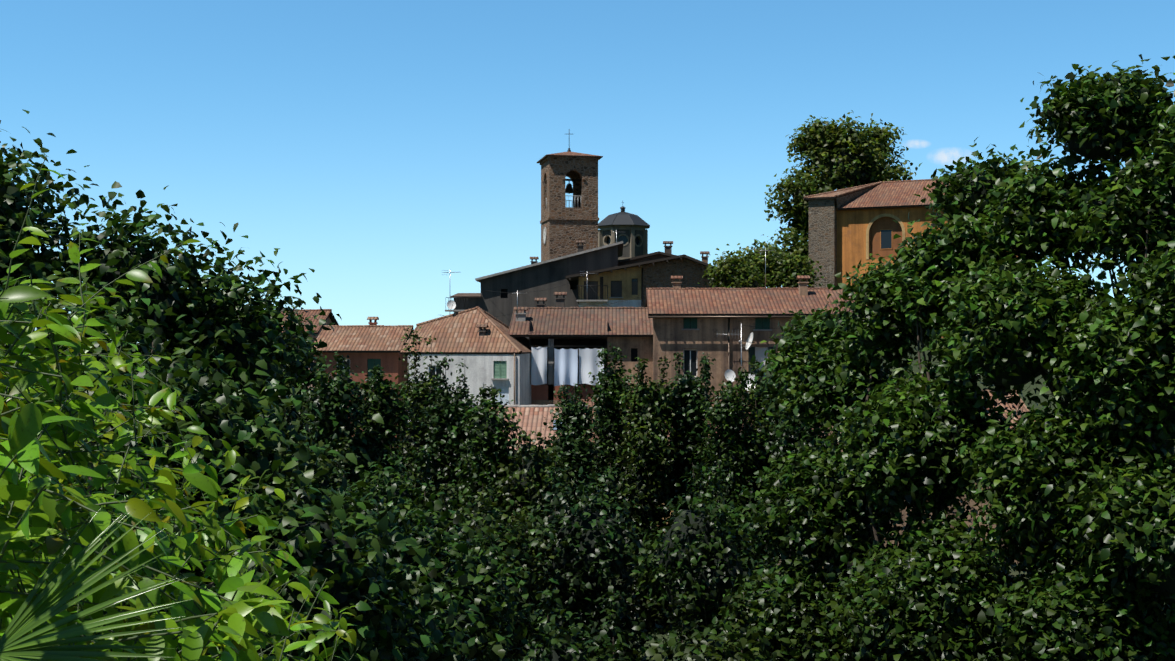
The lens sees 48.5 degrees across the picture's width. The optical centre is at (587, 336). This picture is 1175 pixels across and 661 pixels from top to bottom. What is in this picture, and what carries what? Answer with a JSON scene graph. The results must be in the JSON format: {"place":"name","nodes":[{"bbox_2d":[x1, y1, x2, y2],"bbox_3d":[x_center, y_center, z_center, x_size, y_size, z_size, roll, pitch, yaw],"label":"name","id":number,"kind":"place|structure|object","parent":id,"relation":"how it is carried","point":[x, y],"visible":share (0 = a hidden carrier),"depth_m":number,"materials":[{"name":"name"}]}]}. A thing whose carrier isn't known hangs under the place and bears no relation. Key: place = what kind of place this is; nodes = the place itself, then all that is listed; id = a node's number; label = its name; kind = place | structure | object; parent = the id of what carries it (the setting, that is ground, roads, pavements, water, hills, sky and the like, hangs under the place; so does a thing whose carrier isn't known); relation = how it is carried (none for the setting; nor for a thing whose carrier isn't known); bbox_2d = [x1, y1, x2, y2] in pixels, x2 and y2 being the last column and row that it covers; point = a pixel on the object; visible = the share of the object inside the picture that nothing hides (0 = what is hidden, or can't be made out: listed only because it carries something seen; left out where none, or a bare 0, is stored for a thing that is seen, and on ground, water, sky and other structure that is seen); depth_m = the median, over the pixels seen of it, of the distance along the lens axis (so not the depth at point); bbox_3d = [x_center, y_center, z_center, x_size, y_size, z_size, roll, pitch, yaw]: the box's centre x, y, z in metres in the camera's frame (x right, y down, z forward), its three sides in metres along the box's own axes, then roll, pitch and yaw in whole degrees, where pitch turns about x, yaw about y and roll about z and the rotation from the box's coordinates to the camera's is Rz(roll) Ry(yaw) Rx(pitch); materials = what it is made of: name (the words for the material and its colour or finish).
{"place":"outdoors","nodes":[
{"label":"outdoors","id":0,"kind":"place"},
{"bbox_2d":[0,507,211,660],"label":"palm","id":1,"kind":"object","parent":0,"point":[31,646],"visible":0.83,"depth_m":3.26,"materials":[{"name":"green plant"}]},
{"bbox_2d":[0,152,362,660],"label":"bush","id":2,"kind":"object","parent":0,"point":[244,618],"depth_m":4.53,"materials":[{"name":"green plant"}]},
{"bbox_2d":[262,292,281,323],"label":"tree shoot leaves","id":3,"kind":"object","parent":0,"point":[272,299],"visible":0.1,"depth_m":49.68,"materials":[{"name":"green plant"}]},
{"bbox_2d":[296,437,359,468],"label":"tree shoot leaves","id":4,"kind":"object","parent":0,"point":[344,450],"visible":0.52,"depth_m":37.59,"materials":[{"name":"green plant"}]},
{"bbox_2d":[383,443,436,478],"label":"tree shoot leaves","id":5,"kind":"object","parent":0,"point":[420,457],"visible":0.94,"depth_m":35.77,"materials":[{"name":"green plant"}]},
{"bbox_2d":[431,483,494,520],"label":"tree shoot leaves","id":6,"kind":"object","parent":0,"point":[448,492],"visible":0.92,"depth_m":33.62,"materials":[{"name":"green plant"}]},
{"bbox_2d":[486,591,506,626],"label":"tree shoot leaves","id":7,"kind":"object","parent":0,"point":[501,608],"visible":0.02,"depth_m":26.45,"materials":[{"name":"green plant"}]},
{"bbox_2d":[514,429,548,460],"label":"tree shoot leaves","id":8,"kind":"object","parent":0,"point":[523,448],"visible":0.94,"depth_m":42.39,"materials":[{"name":"green plant"}]},
{"bbox_2d":[546,465,619,496],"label":"tree shoot leaves","id":9,"kind":"object","parent":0,"point":[554,474],"visible":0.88,"depth_m":35.99,"materials":[{"name":"green plant"}]},
{"bbox_2d":[536,585,631,635],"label":"tree shoot leaves","id":10,"kind":"object","parent":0,"point":[614,608],"visible":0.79,"depth_m":25.85,"materials":[{"name":"green plant"}]},
{"bbox_2d":[0,0,1174,342],"label":"sky","id":11,"kind":"structure","parent":0,"point":[385,147],"materials":[{"name":"blue"}]},
{"bbox_2d":[136,338,1174,660],"bbox_3d":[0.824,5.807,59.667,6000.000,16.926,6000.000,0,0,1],"label":"ground","id":12,"kind":"structure","parent":0,"point":[982,386],"depth_m":83.49,"materials":[{"name":"green plant"}]},
{"bbox_2d":[0,109,561,660],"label":"tree","id":13,"kind":"object","parent":12,"relation":"on","point":[388,609],"depth_m":15.85,"materials":[{"name":"green plant"}]},
{"bbox_2d":[260,333,326,485],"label":"valley tree","id":14,"kind":"object","parent":12,"relation":"on","point":[304,371],"depth_m":46.65,"materials":[{"name":"green plant"}]},
{"bbox_2d":[281,306,306,346],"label":"tree shoot leaves","id":15,"kind":"object","parent":14,"relation":"attached to","point":[301,324],"visible":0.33,"depth_m":46.63,"materials":[{"name":"green plant"}]},
{"bbox_2d":[265,439,362,526],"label":"valley tree","id":16,"kind":"object","parent":12,"relation":"on","point":[322,462],"depth_m":37.69,"materials":[{"name":"green plant"}]},
{"bbox_2d":[264,278,413,440],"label":"houses","id":17,"kind":"structure","parent":12,"relation":"on","point":[366,348],"depth_m":76.81,"materials":[{"name":"orange tile"}]},
{"bbox_2d":[298,360,382,510],"bbox_3d":[-8.421,6.468,43.709,3.484,11.395,3.775,0,0,1],"label":"valley tree","id":18,"kind":"object","parent":12,"relation":"on","point":[347,394],"depth_m":43.10,"materials":[{"name":"green plant"}]},
{"bbox_2d":[312,352,349,380],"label":"tree shoot leaves","id":19,"kind":"object","parent":18,"relation":"attached to","point":[340,358],"visible":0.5,"depth_m":44.01,"materials":[{"name":"green plant"}]},
{"bbox_2d":[312,446,443,555],"bbox_3d":[-5.281,8.238,35.908,4.492,10.560,4.475,0,0,1],"label":"valley tree","id":20,"kind":"object","parent":12,"relation":"on","point":[384,482],"depth_m":34.98,"materials":[{"name":"green plant"}]},
{"bbox_2d":[390,446,427,500],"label":"valley tree shoots","id":21,"kind":"object","parent":20,"relation":"attached to","point":[426,474],"visible":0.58,"depth_m":35.80,"materials":[{"name":"green plant"}]},
{"bbox_2d":[352,374,418,495],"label":"valley tree","id":22,"kind":"object","parent":12,"relation":"on","point":[387,433],"depth_m":45.43,"materials":[{"name":"green plant"}]},
{"bbox_2d":[365,365,386,391],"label":"tree shoot leaves","id":23,"kind":"object","parent":22,"relation":"attached to","point":[377,372],"visible":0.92,"depth_m":45.58,"materials":[{"name":"green plant"}]},
{"bbox_2d":[392,365,451,503],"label":"valley tree","id":24,"kind":"object","parent":12,"relation":"on","point":[414,387],"depth_m":51.45,"materials":[{"name":"green plant"}]},
{"bbox_2d":[407,345,431,402],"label":"valley tree shoots","id":25,"kind":"object","parent":24,"relation":"attached to","point":[431,369],"visible":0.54,"depth_m":51.48,"materials":[{"name":"green plant"}]},
{"bbox_2d":[397,327,437,383],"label":"tree shoot leaves","id":26,"kind":"object","parent":25,"relation":"attached to","point":[414,354],"visible":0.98,"depth_m":51.68,"materials":[{"name":"green plant"}]},
{"bbox_2d":[407,382,478,555],"bbox_3d":[-5.015,6.885,46.894,3.186,10.576,3.344,0,0,1],"label":"valley tree","id":27,"kind":"object","parent":12,"relation":"on","point":[457,405],"depth_m":46.42,"materials":[{"name":"green plant"}]},
{"bbox_2d":[443,358,464,416],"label":"valley tree shoots","id":28,"kind":"object","parent":27,"relation":"attached to","point":[445,379],"visible":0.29,"depth_m":47.05,"materials":[{"name":"green plant"}]},
{"bbox_2d":[432,352,469,400],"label":"tree shoot leaves","id":29,"kind":"object","parent":28,"relation":"attached to","point":[447,364],"visible":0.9,"depth_m":46.97,"materials":[{"name":"green plant"}]},
{"bbox_2d":[400,270,538,481],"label":"white house","id":30,"kind":"structure","parent":12,"relation":"on","point":[487,348],"depth_m":69.60,"materials":[{"name":"paint"}]},
{"bbox_2d":[443,389,527,646],"bbox_3d":[-3.402,6.903,44.631,3.112,10.279,3.588,0,0,1],"label":"valley tree","id":31,"kind":"object","parent":12,"relation":"on","point":[484,458],"depth_m":43.80,"materials":[{"name":"green plant"}]},
{"bbox_2d":[476,384,503,412],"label":"tree shoot leaves","id":32,"kind":"object","parent":31,"relation":"attached to","point":[490,393],"visible":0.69,"depth_m":44.39,"materials":[{"name":"green plant"}]},
{"bbox_2d":[428,483,564,660],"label":"valley tree","id":33,"kind":"object","parent":12,"relation":"on","point":[523,536],"depth_m":33.55,"materials":[{"name":"green plant"}]},
{"bbox_2d":[462,633,533,660],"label":"valley tree","id":34,"kind":"object","parent":12,"relation":"on","point":[500,659],"depth_m":27.03,"materials":[{"name":"green plant"}]},
{"bbox_2d":[445,240,622,338],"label":"house","id":35,"kind":"structure","parent":12,"relation":"on","point":[536,276],"depth_m":91.77,"materials":[{"name":"black"}]},
{"bbox_2d":[490,432,578,660],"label":"valley tree","id":36,"kind":"object","parent":12,"relation":"on","point":[507,491],"depth_m":42.56,"materials":[{"name":"green plant"}]},
{"bbox_2d":[521,436,540,480],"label":"valley tree shoots","id":37,"kind":"object","parent":36,"relation":"attached to","point":[522,461],"visible":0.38,"depth_m":42.37,"materials":[{"name":"green plant"}]},
{"bbox_2d":[537,146,602,261],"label":"bell tower","id":38,"kind":"structure","parent":12,"relation":"on","point":[560,234],"depth_m":105.28,"materials":[{"name":"brick"}]},
{"bbox_2d":[540,388,609,581],"bbox_3d":[-0.576,6.735,49.634,3.186,9.561,3.563,0,0,1],"label":"valley tree","id":39,"kind":"object","parent":12,"relation":"on","point":[578,456],"depth_m":49.17,"materials":[{"name":"green plant"}]},
{"bbox_2d":[553,384,585,410],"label":"tree shoot leaves","id":40,"kind":"object","parent":39,"relation":"attached to","point":[564,394],"visible":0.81,"depth_m":49.85,"materials":[{"name":"green plant"}]},
{"bbox_2d":[510,609,646,660],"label":"valley tree","id":41,"kind":"object","parent":12,"relation":"on","point":[594,646],"depth_m":25.35,"materials":[{"name":"green plant"}]},
{"bbox_2d":[547,597,614,658],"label":"valley tree shoots","id":42,"kind":"object","parent":41,"relation":"attached to","point":[613,628],"visible":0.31,"depth_m":25.87,"materials":[{"name":"green plant"}]},
{"bbox_2d":[508,271,652,404],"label":"house","id":43,"kind":"structure","parent":12,"relation":"on","point":[570,342],"depth_m":71.73,"materials":[{"name":"brown tile"}]},
{"bbox_2d":[526,466,662,660],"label":"valley tree","id":44,"kind":"object","parent":12,"relation":"on","point":[581,607],"depth_m":34.82,"materials":[{"name":"green plant"}]},
{"bbox_2d":[554,462,610,522],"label":"valley tree shoots","id":45,"kind":"object","parent":44,"relation":"attached to","point":[555,494],"visible":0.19,"depth_m":36.06,"materials":[{"name":"green plant"}]},
{"bbox_2d":[586,365,636,594],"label":"valley tree","id":46,"kind":"object","parent":12,"relation":"on","point":[612,380],"depth_m":52.44,"materials":[{"name":"green plant"}]},
{"bbox_2d":[604,351,621,399],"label":"valley tree shoots","id":47,"kind":"object","parent":46,"relation":"attached to","point":[615,370],"visible":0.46,"depth_m":52.33,"materials":[{"name":"green plant"}]},
{"bbox_2d":[595,343,626,377],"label":"tree shoot leaves","id":48,"kind":"object","parent":47,"relation":"attached to","point":[605,352],"visible":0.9,"depth_m":52.66,"materials":[{"name":"green plant"}]},
{"bbox_2d":[598,206,649,260],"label":"dome","id":49,"kind":"structure","parent":12,"relation":"on","point":[632,231],"depth_m":119.96,"materials":[{"name":"paint"}]},
{"bbox_2d":[565,251,717,306],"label":"house","id":50,"kind":"structure","parent":12,"relation":"on","point":[619,284],"depth_m":87.60,"materials":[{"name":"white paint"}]},
{"bbox_2d":[611,230,676,265],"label":"house","id":51,"kind":"structure","parent":12,"relation":"on","point":[652,256],"depth_m":93.59,"materials":[{"name":"paint"}]},
{"bbox_2d":[613,377,681,634],"bbox_3d":[2.262,6.714,49.679,3.020,10.473,3.264,0,0,1],"label":"valley tree","id":52,"kind":"object","parent":12,"relation":"on","point":[637,429],"depth_m":49.15,"materials":[{"name":"green plant"}]},
{"bbox_2d":[638,357,663,412],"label":"valley tree shoots","id":53,"kind":"object","parent":52,"relation":"attached to","point":[643,391],"visible":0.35,"depth_m":49.58,"materials":[{"name":"green plant"}]},
{"bbox_2d":[631,355,670,394],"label":"tree shoot leaves","id":54,"kind":"object","parent":53,"relation":"attached to","point":[641,366],"visible":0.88,"depth_m":49.54,"materials":[{"name":"green plant"}]},
{"bbox_2d":[661,370,717,525],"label":"valley tree","id":55,"kind":"object","parent":12,"relation":"on","point":[684,426],"depth_m":50.17,"materials":[{"name":"green plant"}]},
{"bbox_2d":[678,353,707,406],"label":"valley tree shoots","id":56,"kind":"object","parent":55,"relation":"attached to","point":[705,386],"visible":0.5,"depth_m":50.45,"materials":[{"name":"green plant"}]},
{"bbox_2d":[672,352,715,389],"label":"tree shoot leaves","id":57,"kind":"object","parent":56,"relation":"attached to","point":[704,361],"visible":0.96,"depth_m":50.38,"materials":[{"name":"green plant"}]},
{"bbox_2d":[625,476,768,660],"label":"valley tree","id":58,"kind":"object","parent":12,"relation":"on","point":[655,558],"depth_m":33.46,"materials":[{"name":"green plant"}]},
{"bbox_2d":[692,462,718,518],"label":"valley tree shoots","id":59,"kind":"object","parent":58,"relation":"attached to","point":[695,488],"visible":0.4,"depth_m":34.80,"materials":[{"name":"green plant"}]},
{"bbox_2d":[682,463,725,496],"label":"tree shoot leaves","id":60,"kind":"object","parent":59,"relation":"attached to","point":[713,478],"visible":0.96,"depth_m":34.65,"materials":[{"name":"green plant"}]},
{"bbox_2d":[633,615,773,660],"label":"valley tree","id":61,"kind":"object","parent":12,"relation":"on","point":[703,652],"depth_m":26.12,"materials":[{"name":"green plant"}]},
{"bbox_2d":[682,592,743,660],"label":"valley tree shoots","id":62,"kind":"object","parent":61,"relation":"attached to","point":[682,625],"visible":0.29,"depth_m":26.83,"materials":[{"name":"green plant"}]},
{"bbox_2d":[663,592,753,633],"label":"tree shoot leaves","id":63,"kind":"object","parent":62,"relation":"attached to","point":[741,621],"visible":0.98,"depth_m":26.75,"materials":[{"name":"green plant"}]},
{"bbox_2d":[685,377,773,602],"bbox_3d":[5.158,6.492,47.795,3.212,9.992,3.475,0,0,1],"label":"valley tree","id":64,"kind":"object","parent":12,"relation":"on","point":[736,440],"depth_m":47.27,"materials":[{"name":"green plant"}]},
{"bbox_2d":[645,248,866,398],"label":"house","id":65,"kind":"structure","parent":12,"relation":"on","point":[692,324],"depth_m":70.59,"materials":[{"name":"brown tile"}]},
{"bbox_2d":[442,221,790,328],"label":"overhead cables","id":66,"kind":"object","parent":65,"relation":"attached to","point":[593,290],"visible":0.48,"depth_m":76.66,"materials":[{"name":"grey metal"}]},
{"bbox_2d":[725,323,755,390],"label":"satellite dishes","id":67,"kind":"object","parent":65,"relation":"attached to","point":[730,374],"visible":0.62,"depth_m":69.95,"materials":[{"name":"silver metal"}]},
{"bbox_2d":[698,234,823,287],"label":"trees behind house","id":68,"kind":"object","parent":12,"relation":"on","point":[720,268],"depth_m":85.43,"materials":[{"name":"green plant"}]},
{"bbox_2d":[740,371,781,574],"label":"valley tree","id":69,"kind":"object","parent":12,"relation":"on","point":[760,420],"depth_m":48.85,"materials":[{"name":"green plant"}]},
{"bbox_2d":[489,390,1034,568],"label":"houses","id":70,"kind":"structure","parent":12,"relation":"on","point":[532,418],"depth_m":58.06,"materials":[{"name":"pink tile"}]},
{"bbox_2d":[753,364,832,585],"bbox_3d":[7.587,6.053,46.593,3.484,10.867,3.622,0,0,1],"label":"valley tree","id":71,"kind":"object","parent":12,"relation":"on","point":[778,451],"depth_m":45.88,"materials":[{"name":"green plant"}]},
{"bbox_2d":[707,137,1055,660],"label":"tree","id":72,"kind":"object","parent":12,"relation":"on","point":[863,604],"depth_m":28.36,"materials":[{"name":"green plant"}]},
{"bbox_2d":[803,179,963,337],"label":"ochre building","id":73,"kind":"structure","parent":12,"relation":"on","point":[850,227],"depth_m":98.74,"materials":[{"name":"orange paint"}]},
{"bbox_2d":[912,54,1174,660],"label":"tree","id":74,"kind":"object","parent":12,"relation":"on","point":[1087,592],"depth_m":24.60,"materials":[{"name":"green plant"}]},
{"bbox_2d":[730,367,751,400],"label":"tree shoot leaves","id":75,"kind":"object","parent":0,"point":[743,376],"visible":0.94,"depth_m":47.30,"materials":[{"name":"green plant"}]},
{"bbox_2d":[747,357,773,386],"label":"tree shoot leaves","id":76,"kind":"object","parent":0,"point":[753,364],"visible":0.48,"depth_m":49.22,"materials":[{"name":"green plant"}]},
{"bbox_2d":[764,111,917,267],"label":"tree","id":77,"kind":"object","parent":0,"point":[837,137],"depth_m":115.68,"materials":[{"name":"green plant"}]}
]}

